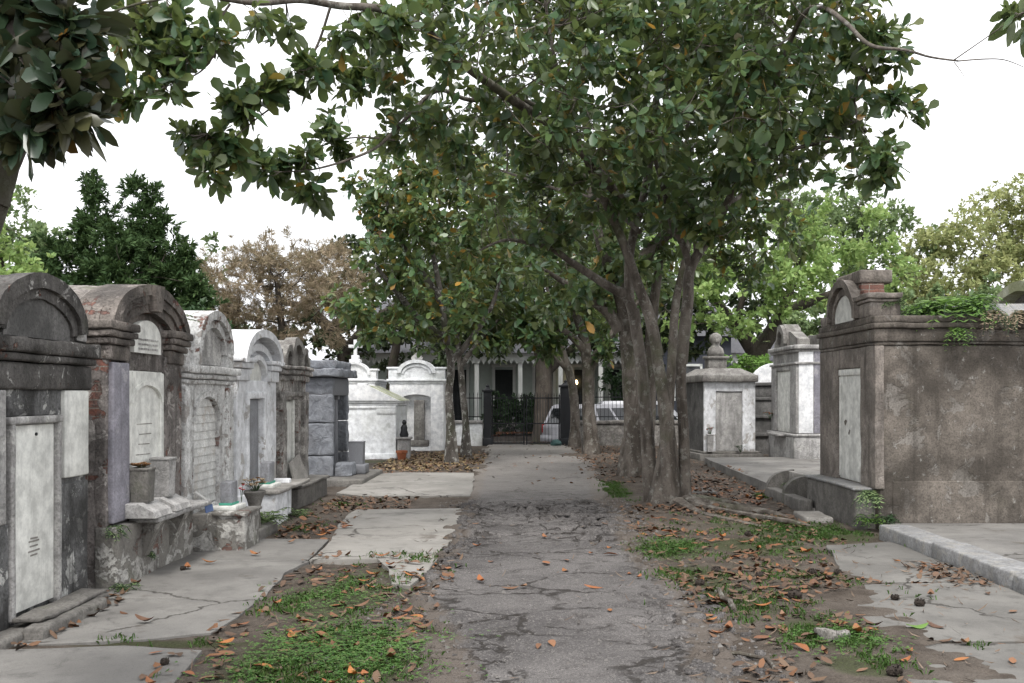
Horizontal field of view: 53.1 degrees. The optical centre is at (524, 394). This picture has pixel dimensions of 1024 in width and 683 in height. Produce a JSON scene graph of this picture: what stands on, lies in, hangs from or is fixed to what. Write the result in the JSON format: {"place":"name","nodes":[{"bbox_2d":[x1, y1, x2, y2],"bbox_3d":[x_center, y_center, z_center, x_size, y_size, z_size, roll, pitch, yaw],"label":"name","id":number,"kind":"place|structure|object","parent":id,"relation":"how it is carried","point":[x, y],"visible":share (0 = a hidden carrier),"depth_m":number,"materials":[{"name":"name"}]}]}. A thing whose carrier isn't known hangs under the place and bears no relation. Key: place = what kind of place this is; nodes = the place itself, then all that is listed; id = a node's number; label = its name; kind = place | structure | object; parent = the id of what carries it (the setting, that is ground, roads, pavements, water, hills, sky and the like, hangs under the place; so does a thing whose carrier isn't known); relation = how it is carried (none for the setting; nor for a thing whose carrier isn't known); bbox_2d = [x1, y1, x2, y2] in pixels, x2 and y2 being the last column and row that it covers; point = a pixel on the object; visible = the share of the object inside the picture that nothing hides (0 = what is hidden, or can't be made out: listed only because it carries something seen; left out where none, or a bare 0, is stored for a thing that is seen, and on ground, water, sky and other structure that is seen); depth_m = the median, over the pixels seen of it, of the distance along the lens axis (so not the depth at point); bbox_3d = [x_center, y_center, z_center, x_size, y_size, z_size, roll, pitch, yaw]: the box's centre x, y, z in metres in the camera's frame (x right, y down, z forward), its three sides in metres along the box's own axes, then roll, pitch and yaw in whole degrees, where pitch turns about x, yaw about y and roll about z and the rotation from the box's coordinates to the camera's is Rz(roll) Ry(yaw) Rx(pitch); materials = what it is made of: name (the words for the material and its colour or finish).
{"place":"outdoors","nodes":[
{"label":"outdoors","id":0,"kind":"place"},
{"bbox_2d":[0,646,201,682],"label":"pavement","id":1,"kind":"structure","parent":0,"point":[113,664],"depth_m":6.14,"materials":[{"name":"concrete"}]},
{"bbox_2d":[14,597,259,646],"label":"pavement","id":2,"kind":"structure","parent":0,"point":[176,618],"depth_m":7.36,"materials":[{"name":"concrete"}]},
{"bbox_2d":[88,561,309,599],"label":"pavement","id":3,"kind":"structure","parent":0,"point":[215,579],"depth_m":8.96,"materials":[{"name":"concrete"}]},
{"bbox_2d":[108,582,141,592],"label":"weed","id":4,"kind":"object","parent":3,"relation":"on","point":[120,586],"visible":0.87,"depth_m":8.50,"materials":[{"name":"green plant"}]},
{"bbox_2d":[177,539,328,561],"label":"pavement","id":5,"kind":"structure","parent":0,"point":[283,549],"depth_m":10.55,"materials":[{"name":"concrete"}]},
{"bbox_2d":[309,540,449,589],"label":"pavement","id":6,"kind":"structure","parent":0,"point":[360,548],"depth_m":10.39,"materials":[{"name":"concrete"}]},
{"bbox_2d":[331,508,460,542],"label":"pavement","id":7,"kind":"structure","parent":0,"point":[390,524],"depth_m":12.80,"materials":[{"name":"concrete"}]},
{"bbox_2d":[336,472,474,498],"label":"pavement","id":8,"kind":"structure","parent":0,"point":[401,485],"depth_m":18.05,"materials":[{"name":"concrete"}]},
{"bbox_2d":[9,433,1015,682],"bbox_3d":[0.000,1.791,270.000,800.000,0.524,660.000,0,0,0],"label":"ground","id":9,"kind":"structure","parent":0,"point":[843,667],"depth_m":7.96,"materials":[{"name":"soil"}]},
{"bbox_2d":[0,193,55,274],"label":"leafy tree","id":10,"kind":"object","parent":9,"relation":"on","point":[9,254],"visible":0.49,"depth_m":25.68,"materials":[{"name":"green plant"}]},
{"bbox_2d":[0,272,108,649],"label":"tomb","id":11,"kind":"object","parent":9,"relation":"on","point":[48,355],"visible":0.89,"depth_m":7.39,"materials":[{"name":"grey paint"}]},
{"bbox_2d":[0,0,136,234],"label":"magnolia tree","id":12,"kind":"object","parent":9,"relation":"on","point":[59,67],"visible":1,"depth_m":4.11,"materials":[{"name":"green plant"}]},
{"bbox_2d":[0,184,228,289],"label":"leafy tree","id":13,"kind":"object","parent":9,"relation":"on","point":[33,225],"visible":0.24,"depth_m":39.73,"materials":[{"name":"green plant"}]},
{"bbox_2d":[10,167,229,310],"bbox_3d":[-12.603,-2.690,31.494,7.108,9.107,4.194,0,0,0],"label":"cypress tree","id":14,"kind":"object","parent":9,"relation":"on","point":[138,242],"visible":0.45,"depth_m":31.62,"materials":[{"name":"green plant"}]},
{"bbox_2d":[69,284,211,587],"bbox_3d":[-4.518,0.393,9.549,2.614,2.834,2.109,0,0,0],"label":"tomb","id":15,"kind":"object","parent":9,"relation":"on","point":[141,335],"visible":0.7,"depth_m":9.02,"materials":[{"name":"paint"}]},
{"bbox_2d":[104,525,131,543],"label":"weed","id":16,"kind":"object","parent":15,"relation":"on","point":[119,531],"visible":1,"depth_m":8.61,"materials":[{"name":"green plant"}]},
{"bbox_2d":[125,499,172,518],"bbox_3d":[-3.370,1.010,9.122,0.320,0.128,0.442,0,0,0],"label":"marble book","id":17,"kind":"object","parent":15,"relation":"on","point":[155,508],"visible":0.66,"depth_m":8.91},
{"bbox_2d":[129,467,155,502],"bbox_3d":[-3.401,0.796,9.097,0.186,0.309,0.187,0,0,0],"label":"stone vase","id":18,"kind":"object","parent":17,"relation":"on","point":[142,481],"visible":1,"depth_m":9.02,"materials":[{"name":"stone"}]},
{"bbox_2d":[154,493,191,510],"bbox_3d":[-3.371,1.010,9.659,0.322,0.128,0.444,0,0,0],"label":"marble book","id":19,"kind":"object","parent":15,"relation":"on","point":[176,502],"visible":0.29,"depth_m":9.58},
{"bbox_2d":[149,457,176,496],"bbox_3d":[-3.400,0.767,9.620,0.198,0.365,0.198,0,0,0],"label":"stone vase","id":20,"kind":"object","parent":19,"relation":"on","point":[165,473],"visible":0.99,"depth_m":9.54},
{"bbox_2d":[61,278,252,329],"bbox_3d":[-10.910,-0.738,28.782,7.059,5.208,3.344,0,0,-25],"label":"broad bush","id":21,"kind":"object","parent":9,"relation":"on","point":[201,303],"depth_m":29.09,"materials":[{"name":"green plant"}]},
{"bbox_2d":[181,311,277,550],"bbox_3d":[-4.338,0.399,11.501,2.872,2.725,1.991,0,0,0],"label":"tomb","id":22,"kind":"object","parent":9,"relation":"on","point":[209,374],"visible":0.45,"depth_m":11.24,"materials":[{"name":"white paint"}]},
{"bbox_2d":[194,399,215,500],"bbox_3d":[-3.625,0.581,11.430,0.093,1.259,0.862,0,0,0],"label":"door","id":23,"kind":"structure","parent":22,"relation":"in","point":[204,426],"depth_m":11.48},
{"bbox_2d":[213,480,245,510],"bbox_3d":[-3.180,1.075,11.002,0.260,0.302,0.401,0,0,0],"label":"marble marker","id":24,"kind":"object","parent":22,"relation":"on","point":[229,501],"visible":0.99,"depth_m":10.88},
{"bbox_2d":[243,489,265,528],"bbox_3d":[-3.100,1.310,11.749,0.256,0.440,0.256,0,0,0],"label":"flower pot","id":25,"kind":"object","parent":22,"relation":"on","point":[254,498],"visible":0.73,"depth_m":11.68,"materials":[{"name":"concrete"}]},
{"bbox_2d":[241,477,266,490],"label":"flowers","id":26,"kind":"object","parent":25,"relation":"in","point":[262,481],"visible":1,"depth_m":11.73,"materials":[{"name":"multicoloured plant"}]},
{"bbox_2d":[260,507,297,528],"bbox_3d":[-3.098,1.473,12.235,0.652,0.238,0.749,0,0,32],"label":"weed","id":27,"kind":"object","parent":22,"relation":"on","point":[266,518],"visible":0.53,"depth_m":12.26,"materials":[{"name":"green plant"}]},
{"bbox_2d":[231,329,309,523],"bbox_3d":[-4.421,0.442,13.641,2.694,2.625,2.203,0,0,0],"label":"tomb","id":28,"kind":"object","parent":9,"relation":"on","point":[258,359],"visible":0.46,"depth_m":13.50,"materials":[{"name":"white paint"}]},
{"bbox_2d":[253,461,280,487],"bbox_3d":[-3.360,1.035,13.350,0.263,0.331,0.441,0,0,0],"label":"marble marker","id":29,"kind":"object","parent":28,"relation":"on","point":[267,471],"visible":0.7,"depth_m":13.22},
{"bbox_2d":[196,224,372,353],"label":"russet tree","id":30,"kind":"object","parent":9,"relation":"on","point":[235,309],"visible":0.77,"depth_m":35.42,"materials":[{"name":"brown plant"}]},
{"bbox_2d":[276,337,329,508],"bbox_3d":[-4.492,0.438,15.739,2.604,2.650,2.240,0,0,0],"label":"tomb","id":31,"kind":"object","parent":9,"relation":"on","point":[292,421],"visible":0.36,"depth_m":15.70,"materials":[{"name":"white stone"}]},
{"bbox_2d":[305,360,382,486],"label":"granite mausoleum","id":32,"kind":"structure","parent":9,"relation":"on","point":[327,387],"depth_m":19.18,"materials":[{"name":"stone"}]},
{"bbox_2d":[348,441,365,463],"bbox_3d":[-3.299,1.128,20.100,0.298,0.448,0.299,0,0,0],"label":"stone vase","id":33,"kind":"object","parent":32,"relation":"on","point":[357,452],"visible":0.99,"depth_m":19.96,"materials":[{"name":"grey stone"}]},
{"bbox_2d":[348,340,388,388],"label":"tomb","id":34,"kind":"object","parent":9,"relation":"on","point":[365,374],"visible":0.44,"depth_m":30.00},
{"bbox_2d":[338,383,409,458],"bbox_3d":[-4.248,0.727,27.626,2.004,2.056,2.644,0,0,0],"label":"tomb","id":35,"kind":"object","parent":9,"relation":"on","point":[377,415],"visible":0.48,"depth_m":26.40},
{"bbox_2d":[234,233,513,390],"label":"leafy tree","id":36,"kind":"object","parent":9,"relation":"on","point":[344,354],"visible":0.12,"depth_m":43.05,"materials":[{"name":"plant"}]},
{"bbox_2d":[396,420,412,458],"bbox_3d":[-3.140,1.173,26.600,0.406,1.052,0.404,0,0,0],"label":"garden statue","id":37,"kind":"object","parent":9,"relation":"on","point":[403,441],"visible":0.84,"depth_m":26.44,"materials":[{"name":"grey stone"}]},
{"bbox_2d":[386,352,446,450],"bbox_3d":[-3.220,0.241,31.523,1.786,3.024,2.395,0,0,0],"label":"tomb","id":38,"kind":"object","parent":9,"relation":"on","point":[421,387],"visible":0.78,"depth_m":30.40,"materials":[{"name":"stone"}]},
{"bbox_2d":[319,128,521,463],"bbox_3d":[-2.306,-2.160,23.012,4.561,7.920,4.158,0,0,0],"label":"magnolia tree","id":39,"kind":"object","parent":9,"relation":"on","point":[411,215],"visible":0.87,"depth_m":22.48,"materials":[{"name":"green plant"}]},
{"bbox_2d":[373,450,486,471],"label":"leaf litter","id":40,"kind":"object","parent":9,"relation":"on","point":[425,459],"visible":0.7,"depth_m":24.57,"materials":[{"name":"plant"}]},
{"bbox_2d":[353,127,543,455],"bbox_3d":[-1.911,-2.567,26.517,4.790,8.734,4.203,0,0,-16],"label":"magnolia tree","id":41,"kind":"object","parent":9,"relation":"on","point":[522,307],"visible":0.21,"depth_m":26.60,"materials":[{"name":"green plant"}]},
{"bbox_2d":[455,420,482,445],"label":"boundary wall","id":42,"kind":"structure","parent":9,"relation":"on","point":[476,431],"depth_m":33.36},
{"bbox_2d":[453,392,481,419],"bbox_3d":[-3.960,0.365,33.500,5.105,0.930,0.030,0,0,0],"label":"iron fence","id":43,"kind":"object","parent":42,"relation":"on","point":[469,398],"visible":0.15,"depth_m":33.49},
{"bbox_2d":[482,384,492,445],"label":"gate pillar","id":44,"kind":"structure","parent":9,"relation":"on","point":[487,421],"depth_m":33.27,"materials":[{"name":"black metal"}]},
{"bbox_2d":[480,390,533,435],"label":"porch shrub","id":45,"kind":"object","parent":9,"relation":"on","point":[494,392],"visible":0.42,"depth_m":44.02,"materials":[{"name":"green plant"}]},
{"bbox_2d":[11,441,1004,682],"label":"leaf litter","id":46,"kind":"object","parent":9,"relation":"on","point":[684,579],"visible":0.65,"depth_m":9.15,"materials":[{"name":"plant"}]},
{"bbox_2d":[446,200,635,446],"bbox_3d":[0.506,-2.048,31.478,6.880,7.696,5.542,0,0,0],"label":"magnolia tree","id":47,"kind":"object","parent":9,"relation":"on","point":[564,363],"visible":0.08,"depth_m":31.72,"materials":[{"name":"green plant"}]},
{"bbox_2d":[96,479,991,682],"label":"grass","id":48,"kind":"structure","parent":9,"relation":"on","point":[614,489],"depth_m":7.77,"materials":[{"name":"plant"}]},
{"bbox_2d":[352,299,744,431],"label":"porch house","id":49,"kind":"structure","parent":9,"relation":"on","point":[516,375],"depth_m":48.58,"materials":[{"name":"concrete"}]},
{"bbox_2d":[445,364,469,419],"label":"door","id":50,"kind":"structure","parent":49,"relation":"in","point":[466,372],"depth_m":48.58,"materials":[{"name":"white paint"}]},
{"bbox_2d":[492,364,515,419],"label":"door","id":51,"kind":"structure","parent":49,"relation":"in","point":[503,381],"depth_m":48.58,"materials":[{"name":"white paint"}]},
{"bbox_2d":[532,364,555,405],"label":"door","id":52,"kind":"structure","parent":49,"relation":"in","point":[533,368],"depth_m":48.57,"materials":[{"name":"white paint"}]},
{"bbox_2d":[571,364,594,403],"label":"door","id":53,"kind":"structure","parent":49,"relation":"in","point":[577,373],"depth_m":48.58,"materials":[{"name":"black paint"}]},
{"bbox_2d":[607,364,622,400],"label":"door","id":54,"kind":"structure","parent":49,"relation":"in","point":[613,373],"depth_m":48.58,"materials":[{"name":"black paint"}]},
{"bbox_2d":[306,497,799,682],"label":"loose grit","id":55,"kind":"object","parent":9,"relation":"on","point":[709,679],"visible":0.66,"depth_m":7.53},
{"bbox_2d":[174,532,935,682],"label":"clover","id":56,"kind":"object","parent":9,"relation":"on","point":[330,646],"visible":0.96,"depth_m":6.60,"materials":[{"name":"green plant"}]},
{"bbox_2d":[99,0,1023,529],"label":"magnolia tree","id":57,"kind":"object","parent":9,"relation":"on","point":[689,52],"visible":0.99,"depth_m":11.73,"materials":[{"name":"green plant"}]},
{"bbox_2d":[559,379,569,445],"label":"gate pillar","id":58,"kind":"structure","parent":9,"relation":"on","point":[564,416],"depth_m":33.23,"materials":[{"name":"black metal"}]},
{"bbox_2d":[492,393,559,444],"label":"iron gate","id":59,"kind":"structure","parent":58,"relation":"attached to","point":[523,423],"depth_m":33.39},
{"bbox_2d":[439,170,703,453],"bbox_3d":[1.097,-2.241,27.707,6.571,8.082,4.614,0,0,-42],"label":"magnolia tree","id":60,"kind":"object","parent":9,"relation":"on","point":[537,330],"visible":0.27,"depth_m":27.22,"materials":[{"name":"green plant"}]},
{"bbox_2d":[421,499,785,682],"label":"asphalt rubble","id":61,"kind":"object","parent":9,"relation":"on","point":[667,617],"visible":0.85,"depth_m":8.43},
{"bbox_2d":[190,498,1023,682],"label":"twig litter","id":62,"kind":"object","parent":9,"relation":"on","point":[914,566],"visible":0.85,"depth_m":8.63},
{"bbox_2d":[597,366,622,400],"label":"bush","id":63,"kind":"object","parent":9,"relation":"on","point":[614,381],"visible":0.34,"depth_m":42.57,"materials":[{"name":"green plant"}]},
{"bbox_2d":[580,420,677,445],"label":"boundary wall","id":64,"kind":"structure","parent":9,"relation":"on","point":[610,432],"depth_m":33.30,"materials":[{"name":"stone"}]},
{"bbox_2d":[578,392,676,419],"bbox_3d":[6.775,0.350,33.500,10.475,0.960,0.030,0,0,0],"label":"iron fence","id":65,"kind":"object","parent":64,"relation":"on","point":[608,397],"visible":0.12,"depth_m":33.49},
{"bbox_2d":[495,78,828,476],"bbox_3d":[2.543,-2.243,19.915,6.260,8.087,4.944,0,0,0],"label":"magnolia tree","id":66,"kind":"object","parent":9,"relation":"on","point":[585,291],"visible":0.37,"depth_m":19.94,"materials":[{"name":"green plant"}]},
{"bbox_2d":[656,312,735,411],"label":"dark house","id":67,"kind":"structure","parent":9,"relation":"on","point":[699,363],"depth_m":44.52,"materials":[{"name":"stone"}]},
{"bbox_2d":[674,364,701,400],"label":"window","id":68,"kind":"structure","parent":67,"relation":"in","point":[689,367],"depth_m":44.42,"materials":[{"name":"white glass"}]},
{"bbox_2d":[648,264,778,337],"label":"leafy tree","id":69,"kind":"object","parent":9,"relation":"on","point":[732,302],"visible":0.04,"depth_m":61.09,"materials":[{"name":"plant"}]},
{"bbox_2d":[677,368,763,460],"bbox_3d":[5.105,0.529,27.019,1.651,2.455,2.362,0,0,-6],"label":"tomb","id":70,"kind":"object","parent":9,"relation":"on","point":[721,401],"visible":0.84,"depth_m":26.14,"materials":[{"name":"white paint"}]},
{"bbox_2d":[706,434,713,451],"bbox_3d":[4.680,1.213,25.880,0.178,0.446,0.178,0,0,0],"label":"stone vase","id":71,"kind":"object","parent":70,"relation":"on","point":[710,441],"visible":1,"depth_m":25.80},
{"bbox_2d":[702,333,728,367],"bbox_3d":[4.982,-1.141,26.752,0.587,0.965,0.504,0,0,-6],"label":"stone urn finial","id":72,"kind":"object","parent":70,"relation":"on","point":[715,358],"visible":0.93,"depth_m":26.57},
{"bbox_2d":[717,587,735,612],"bbox_3d":[1.562,1.591,8.053,0.068,0.081,0.830,0,0,2],"label":"dead stick","id":73,"kind":"object","parent":9,"relation":"on","point":[728,600],"visible":0.97,"depth_m":7.86,"materials":[{"name":"wood"}]},
{"bbox_2d":[704,353,772,372],"bbox_3d":[7.186,0.179,33.042,3.577,3.193,1.768,0,0,0],"label":"hedge","id":74,"kind":"object","parent":9,"relation":"on","point":[762,360],"visible":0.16,"depth_m":32.92,"materials":[{"name":"green plant"}]},
{"bbox_2d":[666,269,828,336],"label":"leafy tree","id":75,"kind":"object","parent":9,"relation":"on","point":[759,303],"visible":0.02,"depth_m":62.42,"materials":[{"name":"plant"}]},
{"bbox_2d":[731,651,775,669],"bbox_3d":[1.386,1.627,6.319,0.125,0.046,0.501,0,0,-36],"label":"dead stick","id":76,"kind":"object","parent":9,"relation":"on","point":[767,659],"visible":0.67,"depth_m":6.33,"materials":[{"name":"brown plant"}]},
{"bbox_2d":[705,457,819,490],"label":"terrace","id":77,"kind":"structure","parent":9,"relation":"on","point":[758,472],"depth_m":21.43,"materials":[{"name":"concrete"}]},
{"bbox_2d":[753,363,772,453],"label":"tomb","id":78,"kind":"object","parent":9,"relation":"on","point":[762,402],"visible":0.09,"depth_m":28.40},
{"bbox_2d":[640,192,927,370],"bbox_3d":[9.463,-2.878,37.542,10.660,9.059,6.389,0,0,0],"label":"leafy tree","id":79,"kind":"object","parent":9,"relation":"on","point":[799,273],"visible":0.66,"depth_m":36.81,"materials":[{"name":"green plant"}]},
{"bbox_2d":[764,469,814,510],"bbox_3d":[4.094,1.466,15.482,0.453,0.551,2.165,0,0,0],"label":"stone step","id":80,"kind":"object","parent":9,"relation":"on","point":[791,492],"visible":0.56,"depth_m":15.35,"materials":[{"name":"concrete"}]},
{"bbox_2d":[767,324,819,458],"bbox_3d":[7.517,-0.017,24.999,2.939,3.427,2.611,0,0,0],"label":"tomb","id":81,"kind":"object","parent":9,"relation":"on","point":[794,432],"visible":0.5,"depth_m":23.99,"materials":[{"name":"stone"}]},
{"bbox_2d":[793,511,832,522],"bbox_3d":[3.803,1.634,13.523,0.364,0.145,0.655,0,0,0],"label":"fallen slab","id":82,"kind":"object","parent":9,"relation":"on","point":[813,516],"depth_m":13.32,"materials":[{"name":"concrete"}]},
{"bbox_2d":[814,627,850,641],"bbox_3d":[2.020,1.585,6.757,0.218,0.106,0.177,6,-2,-17],"label":"loose stone","id":83,"kind":"object","parent":9,"relation":"on","point":[828,633],"visible":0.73,"depth_m":6.69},
{"bbox_2d":[753,166,938,332],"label":"leafy tree","id":84,"kind":"object","parent":9,"relation":"on","point":[837,215],"visible":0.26,"depth_m":45.33,"materials":[{"name":"green plant"}]},
{"bbox_2d":[851,514,887,527],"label":"weed","id":85,"kind":"object","parent":9,"relation":"on","point":[870,520],"visible":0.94,"depth_m":12.36,"materials":[{"name":"green plant"}]},
{"bbox_2d":[782,270,1002,335],"bbox_3d":[13.475,-1.170,34.977,9.644,6.137,2.382,0,0,0],"label":"broad bush","id":86,"kind":"object","parent":9,"relation":"on","point":[936,288],"visible":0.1,"depth_m":34.83,"materials":[{"name":"green plant"}]},
{"bbox_2d":[886,664,902,676],"bbox_3d":[2.136,1.593,5.916,0.108,0.080,0.081,0,0,-13],"label":"seed cone","id":87,"kind":"object","parent":9,"relation":"on","point":[894,670],"visible":1,"depth_m":5.89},
{"bbox_2d":[804,270,1023,529],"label":"tomb","id":88,"kind":"object","parent":9,"relation":"on","point":[921,424],"visible":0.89,"depth_m":12.50,"materials":[{"name":"concrete"}]},
{"bbox_2d":[850,490,883,511],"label":"fern","id":89,"kind":"object","parent":88,"relation":"attached to","point":[870,493],"visible":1,"depth_m":12.30,"materials":[{"name":"green plant"}]},
{"bbox_2d":[900,303,956,321],"bbox_3d":[4.990,-1.020,12.846,0.854,0.303,0.870,0,0,0],"label":"fern","id":90,"kind":"object","parent":88,"relation":"on","point":[909,310],"visible":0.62,"depth_m":12.77,"materials":[{"name":"green plant"}]},
{"bbox_2d":[905,293,1008,330],"bbox_3d":[5.367,-1.018,12.819,1.334,0.506,1.384,0,0,0],"label":"fern","id":91,"kind":"object","parent":88,"relation":"on","point":[974,304],"visible":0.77,"depth_m":12.56,"materials":[{"name":"green plant"}]},
{"bbox_2d":[942,327,975,351],"bbox_3d":[5.229,-0.665,12.315,0.371,0.302,0.382,0,0,30],"label":"fern","id":92,"kind":"object","parent":88,"relation":"on","point":[958,332],"visible":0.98,"depth_m":12.29,"materials":[{"name":"green plant"}]},
{"bbox_2d":[980,310,1018,335],"bbox_3d":[5.686,-0.857,12.304,0.496,0.350,0.357,0,0,0],"label":"fern","id":93,"kind":"object","parent":88,"relation":"attached to","point":[991,317],"visible":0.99,"depth_m":12.27,"materials":[{"name":"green plant"}]},
{"bbox_2d":[1005,310,1023,336],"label":"fern","id":94,"kind":"object","parent":88,"relation":"attached to","point":[1017,313],"visible":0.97,"depth_m":12.30,"materials":[{"name":"beige plant"}]},
{"bbox_2d":[879,524,960,557],"bbox_3d":[4.231,1.619,10.999,0.349,0.275,1.507,0,0,0],"label":"coping stone","id":95,"kind":"object","parent":9,"relation":"on","point":[921,541],"visible":0.52,"depth_m":10.96,"materials":[{"name":"grey stone"}]},
{"bbox_2d":[889,172,1023,305],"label":"leafy tree","id":96,"kind":"object","parent":9,"relation":"on","point":[1004,255],"visible":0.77,"depth_m":43.18,"materials":[{"name":"green plant"}]},
{"bbox_2d":[932,542,1023,589],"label":"coping stone","id":97,"kind":"object","parent":9,"relation":"on","point":[997,569],"visible":0.62,"depth_m":9.30,"materials":[{"name":"grey stone"}]},
{"bbox_2d":[991,280,1023,303],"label":"tomb","id":98,"kind":"object","parent":9,"relation":"on","point":[1012,293],"visible":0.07,"depth_m":16.80,"materials":[{"name":"stone"}]},
{"bbox_2d":[1013,574,1023,594],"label":"coping stone","id":99,"kind":"object","parent":9,"relation":"on","point":[1018,583],"visible":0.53,"depth_m":8.42,"materials":[{"name":"grey stone"}]},
{"bbox_2d":[5,0,1023,359],"label":"sky","id":100,"kind":"structure","parent":0,"point":[974,137],"materials":[{"name":"white"}]},
{"bbox_2d":[410,444,737,682],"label":"path","id":101,"kind":"structure","parent":0,"point":[543,612],"depth_m":8.13,"materials":[{"name":"concrete"}]},
{"bbox_2d":[826,542,985,583],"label":"pavement","id":102,"kind":"structure","parent":0,"point":[883,554],"depth_m":9.89,"materials":[{"name":"concrete"}]},
{"bbox_2d":[858,581,1023,643],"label":"pavement","id":103,"kind":"structure","parent":0,"point":[986,624],"depth_m":7.68,"materials":[{"name":"concrete"}]},
{"bbox_2d":[888,523,1023,561],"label":"terrace","id":104,"kind":"structure","parent":0,"point":[1005,539],"depth_m":11.38,"materials":[{"name":"concrete"}]},
{"bbox_2d":[908,643,1023,682],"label":"pavement","id":105,"kind":"structure","parent":0,"point":[1002,655],"depth_m":6.34,"materials":[{"name":"concrete"}]},
{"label":"road","id":106,"kind":"structure","parent":0,"visible":0},
{"bbox_2d":[387,105,723,444],"bbox_3d":[1.262,-4.375,39.743,13.117,12.861,7.139,0,0,0],"label":"leafy tree","id":107,"kind":"object","parent":106,"relation":"on","point":[544,384],"visible":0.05,"depth_m":38.12,"materials":[{"name":"plant"}]},
{"bbox_2d":[540,404,623,441],"bbox_3d":[2.904,1.172,36.569,4.670,1.684,1.856,0,0,-34],"label":"parked car","id":108,"kind":"object","parent":106,"relation":"on","point":[555,413],"visible":0.09,"depth_m":35.70,"materials":[{"name":"silver metal"}]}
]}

